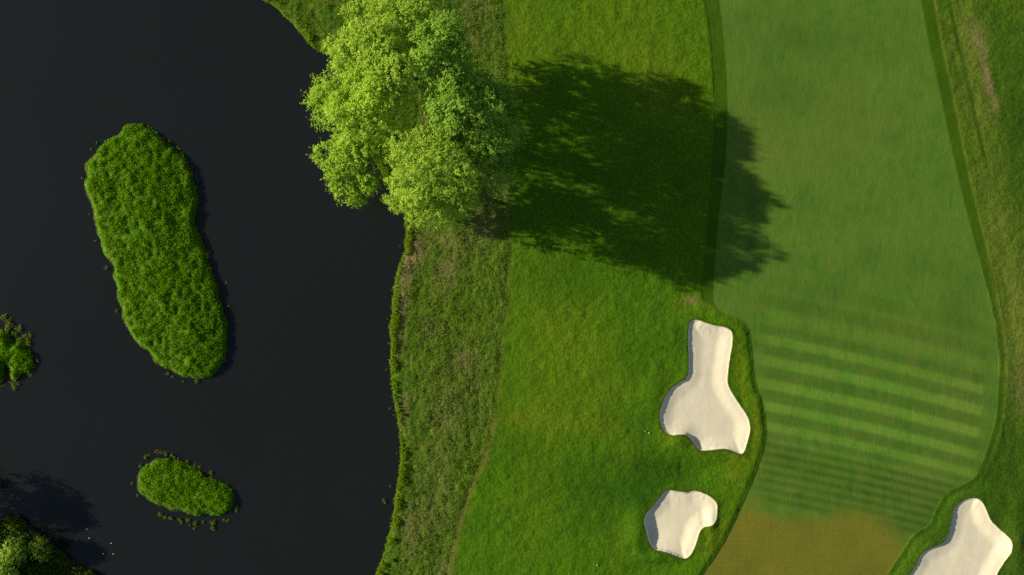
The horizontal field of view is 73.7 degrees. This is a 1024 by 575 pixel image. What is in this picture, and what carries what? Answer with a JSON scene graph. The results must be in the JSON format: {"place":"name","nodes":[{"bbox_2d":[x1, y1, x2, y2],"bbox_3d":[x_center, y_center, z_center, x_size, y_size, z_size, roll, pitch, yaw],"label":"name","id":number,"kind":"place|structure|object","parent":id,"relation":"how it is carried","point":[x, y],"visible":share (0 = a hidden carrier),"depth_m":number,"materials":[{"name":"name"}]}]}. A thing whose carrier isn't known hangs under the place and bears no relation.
{"place":"outdoors","nodes":[
{"label":"outdoors","id":0,"kind":"place"},
{"bbox_2d":[0,515,96,574],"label":"bank","id":1,"kind":"structure","parent":0,"point":[62,568],"depth_m":99.99,"materials":[{"name":"green plant"}]},
{"bbox_2d":[0,559,19,574],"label":"leafy tree","id":2,"kind":"object","parent":1,"relation":"on","point":[4,570],"visible":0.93,"depth_m":96.90,"materials":[{"name":"green plant"}]},
{"bbox_2d":[0,532,27,567],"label":"leafy tree","id":3,"kind":"object","parent":1,"relation":"on","point":[10,552],"visible":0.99,"depth_m":97.27,"materials":[{"name":"green plant"}]},
{"bbox_2d":[24,535,54,562],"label":"bank shrub","id":4,"kind":"object","parent":1,"relation":"on","point":[40,547],"visible":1,"depth_m":97.84,"materials":[{"name":"green plant"}]},
{"bbox_2d":[0,515,93,574],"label":"undergrowth","id":5,"kind":"object","parent":1,"relation":"on","point":[44,567],"visible":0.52,"depth_m":99.71,"materials":[{"name":"green plant"}]},
{"bbox_2d":[0,0,406,574],"bbox_3d":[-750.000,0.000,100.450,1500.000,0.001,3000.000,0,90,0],"label":"water","id":6,"kind":"structure","parent":0,"point":[282,422],"depth_m":100.45,"materials":[{"name":"black liquid"}]},
{"bbox_2d":[1,313,6,322],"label":"weed tuft","id":7,"kind":"object","parent":6,"relation":"in","point":[4,316],"visible":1,"depth_m":100.29,"materials":[{"name":"green plant"}]},
{"bbox_2d":[10,383,19,389],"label":"weed tuft","id":8,"kind":"object","parent":6,"relation":"in","point":[13,386],"visible":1,"depth_m":100.32,"materials":[{"name":"green plant"}]},
{"bbox_2d":[0,329,36,386],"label":"grass island","id":9,"kind":"structure","parent":6,"relation":"in","point":[17,360],"depth_m":100.09,"materials":[{"name":"green plant"}]},
{"bbox_2d":[23,339,30,346],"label":"weed tuft","id":10,"kind":"object","parent":6,"relation":"in","point":[27,343],"visible":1,"depth_m":100.31,"materials":[{"name":"green plant"}]},
{"bbox_2d":[84,123,228,379],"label":"grass island","id":11,"kind":"structure","parent":6,"relation":"in","point":[140,187],"depth_m":99.58,"materials":[{"name":"grass"}]},
{"bbox_2d":[137,458,233,516],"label":"grass island","id":12,"kind":"structure","parent":6,"relation":"in","point":[169,484],"depth_m":99.93,"materials":[{"name":"grass"}]},
{"bbox_2d":[263,0,513,574],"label":"lakeside ground","id":13,"kind":"structure","parent":0,"point":[407,391],"depth_m":100.00,"materials":[{"name":"green plant"}]},
{"bbox_2d":[266,0,412,574],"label":"bank grass","id":14,"kind":"structure","parent":13,"relation":"on","point":[394,367],"depth_m":99.94,"materials":[{"name":"green plant"}]},
{"bbox_2d":[300,59,412,208],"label":"tree","id":15,"kind":"object","parent":13,"relation":"on","point":[356,145],"visible":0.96,"depth_m":88.18,"materials":[{"name":"green plant"}]},
{"bbox_2d":[321,0,436,106],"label":"tree","id":16,"kind":"object","parent":13,"relation":"on","point":[386,56],"visible":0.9,"depth_m":84.78,"materials":[{"name":"green plant"}]},
{"bbox_2d":[378,125,486,231],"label":"tree","id":17,"kind":"object","parent":13,"relation":"on","point":[433,199],"visible":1,"depth_m":83.95,"materials":[{"name":"green plant"}]},
{"bbox_2d":[403,0,483,104],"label":"tree","id":18,"kind":"object","parent":13,"relation":"on","point":[450,33],"visible":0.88,"depth_m":83.82,"materials":[{"name":"green plant"}]},
{"bbox_2d":[411,65,529,197],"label":"tree","id":19,"kind":"object","parent":13,"relation":"on","point":[477,138],"visible":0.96,"depth_m":85.13,"materials":[{"name":"green plant"}]},
{"bbox_2d":[448,0,1023,574],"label":"rough grass","id":20,"kind":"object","parent":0,"point":[580,470],"visible":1,"depth_m":99.94,"materials":[{"name":"green plant"}]},
{"bbox_2d":[643,488,718,559],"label":"sand bunker","id":21,"kind":"object","parent":20,"relation":"on","point":[675,522],"visible":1,"depth_m":100.18,"materials":[{"name":"sand"},{"name":"grass"}]},
{"bbox_2d":[656,318,752,454],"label":"sand bunker","id":22,"kind":"object","parent":20,"relation":"on","point":[701,408],"visible":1,"depth_m":100.11,"materials":[{"name":"sand"},{"name":"grass"}]},
{"bbox_2d":[703,505,901,574],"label":"dry turf","id":23,"kind":"structure","parent":20,"relation":"on","point":[760,542],"depth_m":100.01,"materials":[{"name":"plant"}]},
{"bbox_2d":[702,0,1004,486],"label":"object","id":24,"kind":"object","parent":20,"relation":"on","point":[714,20],"visible":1,"depth_m":99.93,"materials":[{"name":"green plant"}]},
{"bbox_2d":[714,0,999,549],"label":"fairway","id":25,"kind":"structure","parent":20,"relation":"on","point":[850,290],"depth_m":99.94,"materials":[{"name":"green plant"}]},
{"bbox_2d":[909,496,1014,574],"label":"sand bunker","id":26,"kind":"object","parent":20,"relation":"on","point":[976,542],"visible":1,"depth_m":99.99,"materials":[{"name":"sand"},{"name":"grass"}]}
]}

